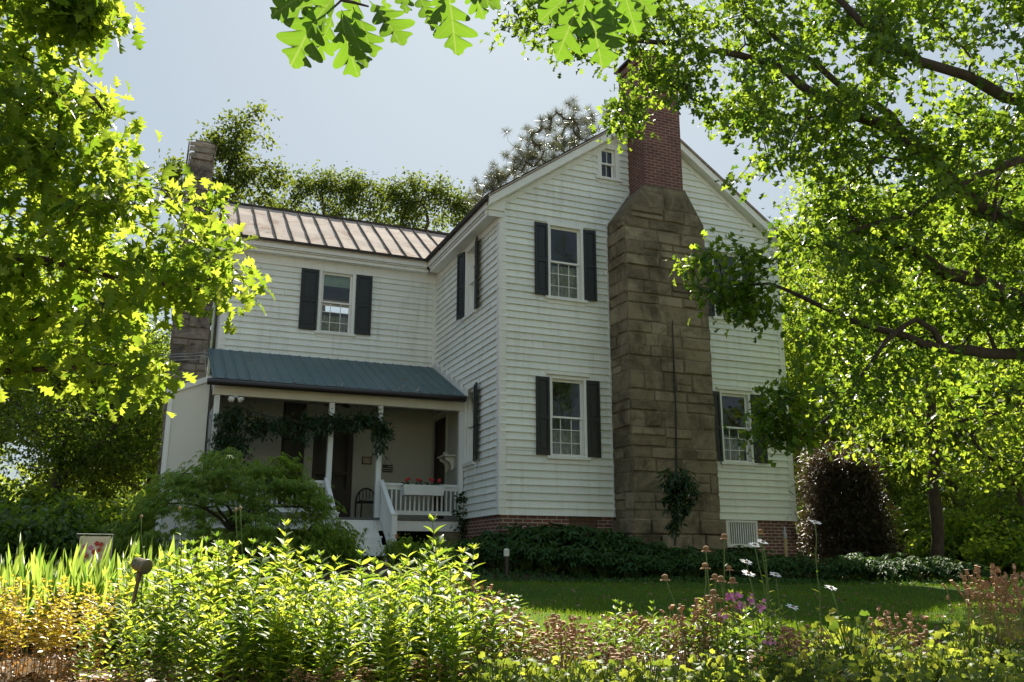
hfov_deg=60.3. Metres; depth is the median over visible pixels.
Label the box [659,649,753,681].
leafy plant
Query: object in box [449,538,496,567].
glossy perennial
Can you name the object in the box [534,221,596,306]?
window
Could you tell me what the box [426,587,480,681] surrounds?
tall perennial
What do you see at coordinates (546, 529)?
glossy perennial
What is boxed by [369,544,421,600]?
tall perennial
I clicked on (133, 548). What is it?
iris clump
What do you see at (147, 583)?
iris clump
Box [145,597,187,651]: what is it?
tall perennial
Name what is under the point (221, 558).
tall perennial
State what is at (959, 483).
woodland tree
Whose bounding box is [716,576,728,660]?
seed flower
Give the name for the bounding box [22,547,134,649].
iris clump
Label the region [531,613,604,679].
seed head clump
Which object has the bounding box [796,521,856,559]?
garden shrub
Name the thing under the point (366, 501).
porch chair
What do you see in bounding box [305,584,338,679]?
tall perennial
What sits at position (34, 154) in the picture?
oak tree
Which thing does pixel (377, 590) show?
tall perennial
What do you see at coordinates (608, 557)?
glossy perennial
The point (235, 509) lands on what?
bud flower
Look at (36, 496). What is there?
garden shrub
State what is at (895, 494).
woodland tree
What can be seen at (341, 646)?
tall perennial
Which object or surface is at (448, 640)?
tall perennial
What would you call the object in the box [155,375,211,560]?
lean to shed
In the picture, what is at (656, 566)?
glossy perennial
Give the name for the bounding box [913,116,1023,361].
woodland tree
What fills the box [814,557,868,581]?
glossy perennial
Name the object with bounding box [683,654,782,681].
leafy plant
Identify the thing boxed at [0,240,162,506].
woodland tree
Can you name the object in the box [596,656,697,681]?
leafy plant
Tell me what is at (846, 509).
evergreen shrub
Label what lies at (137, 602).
tall perennial
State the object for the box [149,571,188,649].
tall perennial
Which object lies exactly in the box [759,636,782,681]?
pink flower
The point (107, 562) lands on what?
iris clump
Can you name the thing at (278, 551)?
tall perennial
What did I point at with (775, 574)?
daisy flower
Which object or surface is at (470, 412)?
window
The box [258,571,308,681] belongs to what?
tall perennial
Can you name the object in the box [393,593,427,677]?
tall perennial
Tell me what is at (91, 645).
tall perennial
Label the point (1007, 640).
leafy plant
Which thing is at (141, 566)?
garden spotlight
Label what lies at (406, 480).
geranium
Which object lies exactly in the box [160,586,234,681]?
tall perennial
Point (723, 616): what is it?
pink flower
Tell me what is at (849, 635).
leafy plant
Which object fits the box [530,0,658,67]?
oak branch
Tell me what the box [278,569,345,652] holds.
tall perennial
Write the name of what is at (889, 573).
glossy perennial
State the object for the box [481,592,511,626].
tall perennial
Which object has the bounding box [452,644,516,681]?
seed head clump
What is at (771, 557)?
glossy perennial
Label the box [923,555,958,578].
glossy perennial
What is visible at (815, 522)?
daisy flower
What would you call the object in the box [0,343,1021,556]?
woods
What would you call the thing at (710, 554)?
glossy perennial
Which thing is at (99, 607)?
tall perennial
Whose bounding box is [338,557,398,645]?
tall perennial
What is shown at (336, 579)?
tall perennial
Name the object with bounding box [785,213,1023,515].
woodland tree
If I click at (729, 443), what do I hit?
window
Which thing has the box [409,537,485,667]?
tall perennial
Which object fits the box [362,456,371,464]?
wall plaque
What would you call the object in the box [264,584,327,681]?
tall perennial
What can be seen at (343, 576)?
tall perennial
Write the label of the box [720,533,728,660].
seed flower
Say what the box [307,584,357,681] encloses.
tall perennial
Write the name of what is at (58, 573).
iris clump
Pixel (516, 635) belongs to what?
seed head clump
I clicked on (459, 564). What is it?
tall perennial
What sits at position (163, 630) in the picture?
tall perennial
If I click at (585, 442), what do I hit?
window
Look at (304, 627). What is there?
tall perennial
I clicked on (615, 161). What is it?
window
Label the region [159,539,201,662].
tall perennial
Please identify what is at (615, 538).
glossy perennial
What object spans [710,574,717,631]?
seed flower
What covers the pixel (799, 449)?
woodland tree
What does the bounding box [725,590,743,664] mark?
pink flower
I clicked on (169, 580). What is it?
tall perennial
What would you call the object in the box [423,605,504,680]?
tall perennial
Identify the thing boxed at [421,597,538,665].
leafy plant
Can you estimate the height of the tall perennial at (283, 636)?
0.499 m
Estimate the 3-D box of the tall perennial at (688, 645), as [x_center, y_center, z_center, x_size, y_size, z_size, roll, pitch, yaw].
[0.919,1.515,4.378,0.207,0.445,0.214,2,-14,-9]
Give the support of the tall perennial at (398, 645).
on the ground at (327, 577)
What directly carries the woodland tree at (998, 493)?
on the ground at (327, 577)
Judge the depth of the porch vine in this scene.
18.23 m
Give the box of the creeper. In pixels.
[450,491,468,558]
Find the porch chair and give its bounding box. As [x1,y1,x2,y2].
[354,488,373,516]
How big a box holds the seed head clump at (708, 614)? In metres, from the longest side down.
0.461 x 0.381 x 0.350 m
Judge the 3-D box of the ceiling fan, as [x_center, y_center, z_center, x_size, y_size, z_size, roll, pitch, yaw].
[-3.776,1.414,20.237,0.996,0.200,1.046,6,-15,-22]
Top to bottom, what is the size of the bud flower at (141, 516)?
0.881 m
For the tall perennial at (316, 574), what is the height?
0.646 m
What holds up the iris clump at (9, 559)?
on the ground at (327, 577)
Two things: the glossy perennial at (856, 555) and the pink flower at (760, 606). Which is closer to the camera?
the pink flower at (760, 606)
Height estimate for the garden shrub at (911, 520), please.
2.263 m
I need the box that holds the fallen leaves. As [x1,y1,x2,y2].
[443,577,1023,632]
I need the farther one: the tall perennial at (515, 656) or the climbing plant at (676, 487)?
the climbing plant at (676, 487)
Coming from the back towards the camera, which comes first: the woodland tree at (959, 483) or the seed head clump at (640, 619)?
the woodland tree at (959, 483)
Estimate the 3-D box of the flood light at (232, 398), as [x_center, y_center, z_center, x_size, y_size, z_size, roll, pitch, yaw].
[-5.634,1.185,17.988,0.250,0.162,0.243,-5,-15,21]
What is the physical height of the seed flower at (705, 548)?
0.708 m
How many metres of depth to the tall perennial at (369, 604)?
4.18 m
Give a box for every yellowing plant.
[0,574,45,673]
[0,577,29,681]
[0,577,49,681]
[7,577,74,676]
[25,579,87,681]
[34,580,102,680]
[38,575,94,674]
[53,576,121,672]
[83,575,129,661]
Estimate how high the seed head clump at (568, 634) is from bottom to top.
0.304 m
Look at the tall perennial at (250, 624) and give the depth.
3.96 m
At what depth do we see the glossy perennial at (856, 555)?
17.10 m
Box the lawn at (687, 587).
[323,577,1023,656]
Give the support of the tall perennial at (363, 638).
on the ground at (327, 577)
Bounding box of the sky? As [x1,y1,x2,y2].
[0,0,1023,543]
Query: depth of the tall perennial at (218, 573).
4.51 m
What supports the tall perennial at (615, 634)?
on the ground at (327, 577)
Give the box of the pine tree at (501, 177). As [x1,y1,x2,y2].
[463,94,612,211]
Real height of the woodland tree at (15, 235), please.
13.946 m
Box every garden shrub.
[0,476,88,558]
[0,482,141,565]
[3,478,135,510]
[24,483,155,560]
[93,491,136,517]
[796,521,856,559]
[866,489,949,560]
[903,499,1020,561]
[948,513,1023,575]
[997,490,1023,531]
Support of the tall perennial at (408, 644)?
on the ground at (327, 577)
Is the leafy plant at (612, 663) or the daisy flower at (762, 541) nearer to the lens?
the leafy plant at (612, 663)
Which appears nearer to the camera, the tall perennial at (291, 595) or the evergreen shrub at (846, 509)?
the tall perennial at (291, 595)
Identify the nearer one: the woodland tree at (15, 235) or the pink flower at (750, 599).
the pink flower at (750, 599)
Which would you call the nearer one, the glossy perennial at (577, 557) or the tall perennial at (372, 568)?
the tall perennial at (372, 568)
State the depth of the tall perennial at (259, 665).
3.96 m
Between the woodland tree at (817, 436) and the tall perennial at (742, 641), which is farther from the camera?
the woodland tree at (817, 436)
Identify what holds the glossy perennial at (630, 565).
on the ground at (327, 577)
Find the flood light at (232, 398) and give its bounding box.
[228,395,243,402]
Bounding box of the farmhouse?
[152,49,797,562]
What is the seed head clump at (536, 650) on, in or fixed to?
on the ground at (327, 577)
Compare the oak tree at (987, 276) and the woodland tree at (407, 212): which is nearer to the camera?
the oak tree at (987, 276)
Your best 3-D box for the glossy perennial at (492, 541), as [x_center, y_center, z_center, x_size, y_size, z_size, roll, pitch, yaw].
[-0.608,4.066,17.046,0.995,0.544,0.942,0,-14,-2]
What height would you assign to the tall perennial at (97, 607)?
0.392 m
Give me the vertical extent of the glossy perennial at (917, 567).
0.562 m
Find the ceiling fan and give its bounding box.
[323,403,349,407]
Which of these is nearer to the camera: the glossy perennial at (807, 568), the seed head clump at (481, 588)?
the seed head clump at (481, 588)
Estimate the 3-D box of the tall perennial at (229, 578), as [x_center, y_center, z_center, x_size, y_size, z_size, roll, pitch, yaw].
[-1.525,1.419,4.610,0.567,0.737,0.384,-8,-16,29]
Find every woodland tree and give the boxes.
[0,216,142,396]
[0,219,61,486]
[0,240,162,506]
[0,373,155,510]
[9,314,170,503]
[11,232,171,502]
[150,99,298,253]
[262,159,399,310]
[360,166,478,232]
[771,165,1012,499]
[772,206,1023,560]
[773,206,825,524]
[778,221,962,553]
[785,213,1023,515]
[786,352,965,526]
[797,408,977,524]
[863,357,1023,530]
[877,420,1023,525]
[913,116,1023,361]
[948,253,1023,449]
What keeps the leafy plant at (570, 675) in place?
on the ground at (327, 577)
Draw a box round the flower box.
[401,484,444,495]
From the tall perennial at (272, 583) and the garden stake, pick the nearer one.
the tall perennial at (272, 583)
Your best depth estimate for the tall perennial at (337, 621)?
3.73 m
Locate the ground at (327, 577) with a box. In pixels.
[0,560,1022,681]
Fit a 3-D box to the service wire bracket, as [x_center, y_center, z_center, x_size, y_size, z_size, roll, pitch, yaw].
[-13.018,-0.397,22.077,13.442,3.070,0.180,-3,-14,13]
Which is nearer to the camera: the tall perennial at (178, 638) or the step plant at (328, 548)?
the tall perennial at (178, 638)
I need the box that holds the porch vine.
[203,400,395,543]
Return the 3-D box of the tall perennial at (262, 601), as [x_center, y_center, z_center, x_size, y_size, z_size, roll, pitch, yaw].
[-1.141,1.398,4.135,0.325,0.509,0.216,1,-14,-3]
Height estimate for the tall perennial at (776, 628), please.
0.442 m
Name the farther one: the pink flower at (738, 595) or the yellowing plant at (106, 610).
the yellowing plant at (106, 610)
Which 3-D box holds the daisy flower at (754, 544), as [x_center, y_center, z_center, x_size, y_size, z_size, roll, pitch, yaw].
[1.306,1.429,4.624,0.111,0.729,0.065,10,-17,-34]
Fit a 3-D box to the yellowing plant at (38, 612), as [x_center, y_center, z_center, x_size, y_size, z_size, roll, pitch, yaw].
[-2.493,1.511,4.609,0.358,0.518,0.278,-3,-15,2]
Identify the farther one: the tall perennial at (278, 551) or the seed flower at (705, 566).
the tall perennial at (278, 551)
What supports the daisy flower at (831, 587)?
on the ground at (327, 577)
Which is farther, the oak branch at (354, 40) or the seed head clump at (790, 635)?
the seed head clump at (790, 635)
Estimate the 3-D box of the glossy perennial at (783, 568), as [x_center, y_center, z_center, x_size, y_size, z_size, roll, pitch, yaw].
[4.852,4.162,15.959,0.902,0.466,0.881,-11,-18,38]
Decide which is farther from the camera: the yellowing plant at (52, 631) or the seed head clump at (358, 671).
the yellowing plant at (52, 631)
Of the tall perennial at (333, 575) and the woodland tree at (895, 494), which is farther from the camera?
the woodland tree at (895, 494)
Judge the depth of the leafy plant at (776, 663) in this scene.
4.13 m
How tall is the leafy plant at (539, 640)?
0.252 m
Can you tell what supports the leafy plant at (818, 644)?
on the ground at (327, 577)
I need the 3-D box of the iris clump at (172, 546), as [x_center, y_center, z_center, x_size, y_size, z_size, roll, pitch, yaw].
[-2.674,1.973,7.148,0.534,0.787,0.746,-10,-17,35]
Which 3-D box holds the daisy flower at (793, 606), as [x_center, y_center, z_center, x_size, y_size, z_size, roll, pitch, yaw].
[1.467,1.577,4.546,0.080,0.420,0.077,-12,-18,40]
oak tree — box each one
[0,0,274,422]
[479,0,1023,466]
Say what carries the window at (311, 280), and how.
in the farmhouse
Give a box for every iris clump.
[0,553,67,653]
[0,555,32,646]
[6,544,52,587]
[11,546,35,573]
[12,533,89,579]
[12,548,102,651]
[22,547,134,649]
[29,543,121,589]
[61,550,140,647]
[62,539,138,587]
[104,549,195,639]
[112,532,164,582]
[114,537,195,584]
[150,535,220,591]
[158,540,246,586]
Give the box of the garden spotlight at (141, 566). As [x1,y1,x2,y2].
[116,557,152,674]
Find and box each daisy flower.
[740,559,758,663]
[743,569,770,681]
[750,542,769,651]
[757,539,772,626]
[770,572,781,625]
[786,604,801,660]
[807,520,822,659]
[825,585,844,663]
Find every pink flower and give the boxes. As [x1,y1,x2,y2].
[717,612,738,661]
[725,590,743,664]
[732,590,752,675]
[737,600,753,674]
[747,593,764,677]
[755,598,776,670]
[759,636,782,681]
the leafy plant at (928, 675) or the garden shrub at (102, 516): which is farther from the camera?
the garden shrub at (102, 516)
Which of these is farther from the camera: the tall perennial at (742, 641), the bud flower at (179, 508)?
the bud flower at (179, 508)
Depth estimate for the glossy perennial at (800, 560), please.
16.81 m
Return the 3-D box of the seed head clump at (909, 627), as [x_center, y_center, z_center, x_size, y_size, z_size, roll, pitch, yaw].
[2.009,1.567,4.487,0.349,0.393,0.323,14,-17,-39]
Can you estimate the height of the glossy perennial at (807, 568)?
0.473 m
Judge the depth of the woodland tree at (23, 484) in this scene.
32.76 m
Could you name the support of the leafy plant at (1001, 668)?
on the ground at (327, 577)
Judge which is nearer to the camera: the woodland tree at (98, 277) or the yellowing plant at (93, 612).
the yellowing plant at (93, 612)
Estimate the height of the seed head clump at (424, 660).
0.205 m
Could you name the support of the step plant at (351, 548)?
on the ground at (327, 577)
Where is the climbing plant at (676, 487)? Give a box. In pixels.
[655,463,701,545]
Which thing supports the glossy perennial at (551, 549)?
on the ground at (327, 577)
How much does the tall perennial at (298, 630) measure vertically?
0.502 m
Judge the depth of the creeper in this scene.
19.20 m
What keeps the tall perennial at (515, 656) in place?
on the ground at (327, 577)
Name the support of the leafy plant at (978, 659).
on the ground at (327, 577)
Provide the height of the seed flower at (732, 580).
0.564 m
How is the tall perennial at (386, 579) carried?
on the ground at (327, 577)
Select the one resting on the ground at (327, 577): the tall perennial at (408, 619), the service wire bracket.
the tall perennial at (408, 619)
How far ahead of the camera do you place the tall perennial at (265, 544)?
4.82 m
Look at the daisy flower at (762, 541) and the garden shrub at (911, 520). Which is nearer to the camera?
the daisy flower at (762, 541)
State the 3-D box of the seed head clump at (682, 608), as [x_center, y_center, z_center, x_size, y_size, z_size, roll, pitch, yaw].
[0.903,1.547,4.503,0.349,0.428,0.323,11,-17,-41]
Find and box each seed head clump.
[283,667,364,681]
[316,663,378,681]
[405,654,471,681]
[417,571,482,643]
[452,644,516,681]
[454,580,507,640]
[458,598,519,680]
[466,607,532,678]
[498,634,567,676]
[516,620,582,678]
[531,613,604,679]
[558,625,618,667]
[567,639,633,674]
[583,647,658,680]
[605,609,664,673]
[617,619,694,674]
[642,623,720,677]
[665,600,720,672]
[679,595,748,677]
[753,624,830,680]
[868,607,931,669]
[942,565,1014,665]
[970,563,1023,666]
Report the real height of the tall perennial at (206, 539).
0.819 m
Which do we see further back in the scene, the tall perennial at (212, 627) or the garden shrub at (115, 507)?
the garden shrub at (115, 507)
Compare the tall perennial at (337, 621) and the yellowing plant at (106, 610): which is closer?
the tall perennial at (337, 621)
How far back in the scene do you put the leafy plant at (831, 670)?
4.06 m
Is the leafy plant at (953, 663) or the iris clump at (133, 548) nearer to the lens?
the leafy plant at (953, 663)
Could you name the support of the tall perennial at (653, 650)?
on the ground at (327, 577)
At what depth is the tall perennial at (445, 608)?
3.83 m
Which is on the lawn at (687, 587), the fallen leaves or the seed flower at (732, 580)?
the fallen leaves
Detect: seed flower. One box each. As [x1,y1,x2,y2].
[660,574,687,667]
[697,563,709,662]
[701,546,713,628]
[708,589,718,655]
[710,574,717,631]
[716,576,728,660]
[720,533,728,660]
[725,565,735,631]
[728,577,739,666]
[757,529,774,622]
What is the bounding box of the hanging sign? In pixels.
[382,454,392,471]
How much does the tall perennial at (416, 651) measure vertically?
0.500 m
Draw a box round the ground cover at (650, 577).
[438,558,1023,587]
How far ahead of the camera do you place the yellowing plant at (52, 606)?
4.50 m
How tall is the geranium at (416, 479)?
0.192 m
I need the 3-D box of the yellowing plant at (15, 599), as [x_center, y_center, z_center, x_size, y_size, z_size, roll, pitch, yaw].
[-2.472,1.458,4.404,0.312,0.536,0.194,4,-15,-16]
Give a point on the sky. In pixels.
(418, 104)
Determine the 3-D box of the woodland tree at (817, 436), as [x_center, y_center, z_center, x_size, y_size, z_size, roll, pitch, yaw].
[12.669,4.648,35.095,9.666,8.142,8.619,-1,-14,4]
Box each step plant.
[295,518,362,573]
[320,525,369,567]
[376,532,423,566]
[409,531,461,571]
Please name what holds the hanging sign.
hanging from the farmhouse
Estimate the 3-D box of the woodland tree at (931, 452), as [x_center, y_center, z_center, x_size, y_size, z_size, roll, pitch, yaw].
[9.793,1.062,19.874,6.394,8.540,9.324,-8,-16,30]
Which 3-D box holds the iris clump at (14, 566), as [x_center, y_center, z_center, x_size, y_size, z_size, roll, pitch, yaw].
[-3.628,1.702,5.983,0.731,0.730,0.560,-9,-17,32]
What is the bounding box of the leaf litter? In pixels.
[0,621,1023,681]
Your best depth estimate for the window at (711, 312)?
20.93 m
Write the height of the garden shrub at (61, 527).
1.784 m
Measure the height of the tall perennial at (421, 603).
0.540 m
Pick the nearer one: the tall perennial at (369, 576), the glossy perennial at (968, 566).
the tall perennial at (369, 576)
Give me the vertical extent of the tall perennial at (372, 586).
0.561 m
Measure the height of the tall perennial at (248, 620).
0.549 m
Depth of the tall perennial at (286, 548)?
4.84 m
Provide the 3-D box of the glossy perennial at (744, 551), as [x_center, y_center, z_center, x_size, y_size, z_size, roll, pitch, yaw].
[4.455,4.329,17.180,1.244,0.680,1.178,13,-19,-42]
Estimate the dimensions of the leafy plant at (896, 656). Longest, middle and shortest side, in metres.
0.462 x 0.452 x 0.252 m
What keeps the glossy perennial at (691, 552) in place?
on the ground at (327, 577)
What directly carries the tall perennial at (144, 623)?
on the ground at (327, 577)
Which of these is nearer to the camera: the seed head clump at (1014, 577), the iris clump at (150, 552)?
the seed head clump at (1014, 577)
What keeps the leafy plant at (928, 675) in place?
on the ground at (327, 577)
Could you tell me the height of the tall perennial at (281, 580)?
0.707 m
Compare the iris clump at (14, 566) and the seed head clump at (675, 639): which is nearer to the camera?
the seed head clump at (675, 639)
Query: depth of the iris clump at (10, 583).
5.49 m
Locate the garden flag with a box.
[77,533,113,572]
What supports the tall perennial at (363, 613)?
on the ground at (327, 577)
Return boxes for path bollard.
[504,548,508,577]
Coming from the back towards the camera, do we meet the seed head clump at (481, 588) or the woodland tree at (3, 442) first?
the woodland tree at (3, 442)
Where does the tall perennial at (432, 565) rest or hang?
on the ground at (327, 577)
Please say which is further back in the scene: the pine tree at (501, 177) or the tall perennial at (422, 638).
the pine tree at (501, 177)
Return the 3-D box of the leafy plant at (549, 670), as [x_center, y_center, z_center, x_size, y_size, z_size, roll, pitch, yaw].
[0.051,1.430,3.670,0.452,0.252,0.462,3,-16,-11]
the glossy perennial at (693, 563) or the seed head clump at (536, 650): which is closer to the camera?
the seed head clump at (536, 650)
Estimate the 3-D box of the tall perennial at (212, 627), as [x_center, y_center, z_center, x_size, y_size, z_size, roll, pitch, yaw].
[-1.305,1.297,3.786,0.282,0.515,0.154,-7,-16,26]
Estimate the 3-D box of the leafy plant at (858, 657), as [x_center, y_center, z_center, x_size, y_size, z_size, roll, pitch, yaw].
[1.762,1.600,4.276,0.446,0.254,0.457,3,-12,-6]
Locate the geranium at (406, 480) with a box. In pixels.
[401,477,412,486]
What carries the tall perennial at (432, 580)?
on the ground at (327, 577)
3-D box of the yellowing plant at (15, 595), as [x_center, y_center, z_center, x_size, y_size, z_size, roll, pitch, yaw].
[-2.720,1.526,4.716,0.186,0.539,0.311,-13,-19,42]
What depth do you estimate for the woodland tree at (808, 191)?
40.68 m
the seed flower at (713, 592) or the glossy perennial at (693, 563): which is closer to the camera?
the seed flower at (713, 592)
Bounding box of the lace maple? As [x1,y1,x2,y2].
[88,446,369,565]
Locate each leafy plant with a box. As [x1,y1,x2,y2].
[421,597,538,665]
[446,651,539,681]
[469,653,563,681]
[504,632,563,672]
[521,655,623,681]
[553,652,648,681]
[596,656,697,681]
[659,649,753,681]
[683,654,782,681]
[739,645,829,681]
[765,649,861,681]
[784,630,867,673]
[787,607,927,673]
[825,644,920,681]
[843,630,923,663]
[858,646,946,681]
[871,657,980,681]
[893,647,983,681]
[909,635,999,675]
[919,647,1023,681]
[922,620,1023,673]
[946,662,1023,681]
[964,633,1023,675]
[979,648,1023,681]
[986,635,1023,671]
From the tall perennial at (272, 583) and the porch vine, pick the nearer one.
the tall perennial at (272, 583)
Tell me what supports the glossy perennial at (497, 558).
on the ground at (327, 577)
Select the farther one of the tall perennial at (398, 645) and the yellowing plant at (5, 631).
the yellowing plant at (5, 631)
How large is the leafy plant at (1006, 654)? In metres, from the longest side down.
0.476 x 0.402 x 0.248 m
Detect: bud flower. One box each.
[134,515,144,662]
[170,506,186,668]
[230,508,237,671]
[236,506,242,666]
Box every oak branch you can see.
[270,0,500,77]
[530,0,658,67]
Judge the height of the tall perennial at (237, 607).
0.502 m
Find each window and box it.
[298,268,372,339]
[456,236,477,323]
[462,382,476,470]
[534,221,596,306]
[536,372,601,463]
[595,144,622,185]
[705,247,757,326]
[713,387,767,469]
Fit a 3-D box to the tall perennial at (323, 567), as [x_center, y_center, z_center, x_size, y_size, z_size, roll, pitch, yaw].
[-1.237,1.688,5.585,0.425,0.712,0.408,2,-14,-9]
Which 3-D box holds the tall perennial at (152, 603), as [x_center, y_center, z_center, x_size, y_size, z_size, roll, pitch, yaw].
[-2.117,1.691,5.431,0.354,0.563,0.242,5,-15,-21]
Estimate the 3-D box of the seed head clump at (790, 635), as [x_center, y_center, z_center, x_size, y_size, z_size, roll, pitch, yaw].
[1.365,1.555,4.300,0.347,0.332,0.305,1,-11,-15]
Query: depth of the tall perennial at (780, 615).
4.55 m
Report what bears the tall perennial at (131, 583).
on the ground at (327, 577)
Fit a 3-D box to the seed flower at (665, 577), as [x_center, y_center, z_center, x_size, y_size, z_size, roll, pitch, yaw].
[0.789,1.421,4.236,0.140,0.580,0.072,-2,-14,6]
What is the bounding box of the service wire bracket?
[74,344,208,373]
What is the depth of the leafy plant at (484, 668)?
3.64 m
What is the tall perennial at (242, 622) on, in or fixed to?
on the ground at (327, 577)
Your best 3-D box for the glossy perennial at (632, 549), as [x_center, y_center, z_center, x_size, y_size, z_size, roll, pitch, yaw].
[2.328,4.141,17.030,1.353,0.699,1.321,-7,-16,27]
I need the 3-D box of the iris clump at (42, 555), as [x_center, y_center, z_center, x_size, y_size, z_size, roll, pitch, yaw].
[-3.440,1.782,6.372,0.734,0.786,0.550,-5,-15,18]
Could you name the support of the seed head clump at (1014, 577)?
on the ground at (327, 577)
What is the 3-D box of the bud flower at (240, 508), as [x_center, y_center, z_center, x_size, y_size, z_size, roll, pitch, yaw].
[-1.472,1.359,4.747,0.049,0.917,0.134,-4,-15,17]
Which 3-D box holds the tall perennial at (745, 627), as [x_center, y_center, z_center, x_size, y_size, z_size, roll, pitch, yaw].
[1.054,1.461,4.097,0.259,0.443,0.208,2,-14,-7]
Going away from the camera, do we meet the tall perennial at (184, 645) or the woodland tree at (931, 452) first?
the tall perennial at (184, 645)
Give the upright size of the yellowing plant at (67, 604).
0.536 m
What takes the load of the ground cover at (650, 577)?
on the ground at (327, 577)
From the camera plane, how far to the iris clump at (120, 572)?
6.00 m
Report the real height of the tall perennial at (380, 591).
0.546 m
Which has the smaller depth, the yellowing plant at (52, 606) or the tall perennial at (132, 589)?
the yellowing plant at (52, 606)
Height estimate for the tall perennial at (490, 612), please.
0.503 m
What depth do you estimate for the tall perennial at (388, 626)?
3.64 m
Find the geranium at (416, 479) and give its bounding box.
[411,478,422,484]
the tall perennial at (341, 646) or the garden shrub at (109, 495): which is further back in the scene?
the garden shrub at (109, 495)
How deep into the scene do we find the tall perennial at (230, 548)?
5.15 m
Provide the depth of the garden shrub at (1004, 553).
19.45 m
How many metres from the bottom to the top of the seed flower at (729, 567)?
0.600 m
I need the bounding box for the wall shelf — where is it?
[437,454,455,471]
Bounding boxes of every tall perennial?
[68,596,124,681]
[72,592,140,643]
[77,590,136,641]
[81,598,145,660]
[98,596,141,681]
[105,593,152,655]
[108,552,194,657]
[110,570,183,637]
[113,576,162,658]
[122,596,169,681]
[130,595,175,681]
[139,569,189,657]
[144,596,198,681]
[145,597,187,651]
[149,546,228,677]
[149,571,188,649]
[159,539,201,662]
[159,588,219,661]
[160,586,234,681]
[160,590,233,654]
[173,576,224,681]
[174,540,269,677]
[176,531,261,662]
[181,540,262,680]
[184,581,237,681]
[198,546,271,664]
[202,540,255,642]
[205,538,281,675]
[217,584,259,681]
[222,576,271,672]
[224,566,300,664]
[228,545,319,663]
[232,584,273,681]
[233,583,281,681]
[243,583,295,680]
[246,584,292,681]
[256,586,310,681]
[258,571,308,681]
[261,544,307,656]
[264,519,296,609]
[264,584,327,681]
[265,584,320,681]
[266,583,312,681]
[267,549,383,681]
[276,554,340,681]
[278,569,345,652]
[281,585,329,681]
[295,550,345,608]
[302,584,344,681]
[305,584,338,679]
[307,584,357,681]
[307,584,393,678]
[308,585,362,681]
[308,586,358,681]
[321,574,358,664]
[325,573,396,668]
[327,585,381,681]
[328,560,371,648]
[333,570,418,671]
[335,573,383,625]
[337,602,379,676]
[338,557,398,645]
[350,583,391,681]
[352,577,406,657]
[353,590,424,681]
[358,594,461,678]
[368,578,431,629]
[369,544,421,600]
[369,586,413,681]
[370,574,404,681]
[370,587,427,681]
[371,587,444,681]
[374,554,465,620]
[375,563,470,681]
[388,514,457,678]
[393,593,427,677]
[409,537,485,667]
[410,577,452,677]
[410,581,471,681]
[412,554,442,676]
[412,570,491,680]
[413,548,468,591]
[418,589,470,681]
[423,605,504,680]
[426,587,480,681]
[440,588,503,680]
[459,607,542,679]
[464,586,510,673]
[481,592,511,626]
[493,593,532,636]
[589,599,642,679]
[632,600,676,681]
[680,600,715,675]
[685,602,742,663]
[712,606,767,681]
[728,603,770,679]
[752,600,786,661]
[772,599,813,674]
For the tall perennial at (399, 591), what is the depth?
4.27 m
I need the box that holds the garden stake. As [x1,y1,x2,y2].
[783,526,787,574]
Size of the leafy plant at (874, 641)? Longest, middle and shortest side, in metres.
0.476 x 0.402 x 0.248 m
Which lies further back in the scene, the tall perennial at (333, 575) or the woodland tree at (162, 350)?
the woodland tree at (162, 350)
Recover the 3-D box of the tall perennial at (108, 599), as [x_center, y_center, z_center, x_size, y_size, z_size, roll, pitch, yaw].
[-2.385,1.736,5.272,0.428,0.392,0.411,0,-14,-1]
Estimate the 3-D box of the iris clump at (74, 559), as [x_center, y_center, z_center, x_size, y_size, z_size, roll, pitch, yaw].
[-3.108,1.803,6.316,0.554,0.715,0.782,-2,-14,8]
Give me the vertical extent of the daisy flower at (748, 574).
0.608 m
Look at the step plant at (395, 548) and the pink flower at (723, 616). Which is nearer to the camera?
the pink flower at (723, 616)
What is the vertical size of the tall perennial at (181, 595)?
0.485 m
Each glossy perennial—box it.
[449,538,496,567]
[459,537,501,562]
[472,525,533,545]
[477,543,522,569]
[497,522,566,560]
[498,539,552,570]
[520,541,575,572]
[529,522,589,551]
[547,546,602,575]
[549,525,613,555]
[577,547,626,577]
[578,528,634,554]
[601,536,659,571]
[605,553,658,579]
[630,541,681,573]
[637,554,684,576]
[659,546,703,574]
[664,554,715,576]
[685,547,733,575]
[697,552,745,575]
[713,545,768,575]
[727,554,777,578]
[750,550,790,575]
[755,558,801,577]
[783,554,815,577]
[796,558,837,578]
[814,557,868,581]
[827,552,876,577]
[840,556,893,581]
[866,560,916,582]
[878,552,924,578]
[892,556,943,581]
[921,561,970,582]
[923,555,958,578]
[947,561,990,581]
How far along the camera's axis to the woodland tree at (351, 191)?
37.60 m
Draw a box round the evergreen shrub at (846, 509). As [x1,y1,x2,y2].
[786,432,912,563]
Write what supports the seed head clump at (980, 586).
on the ground at (327, 577)
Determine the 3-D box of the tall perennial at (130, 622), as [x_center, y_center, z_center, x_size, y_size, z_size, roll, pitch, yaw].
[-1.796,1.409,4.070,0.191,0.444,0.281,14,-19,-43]
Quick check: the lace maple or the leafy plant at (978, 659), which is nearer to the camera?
the leafy plant at (978, 659)
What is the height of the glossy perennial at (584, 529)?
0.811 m

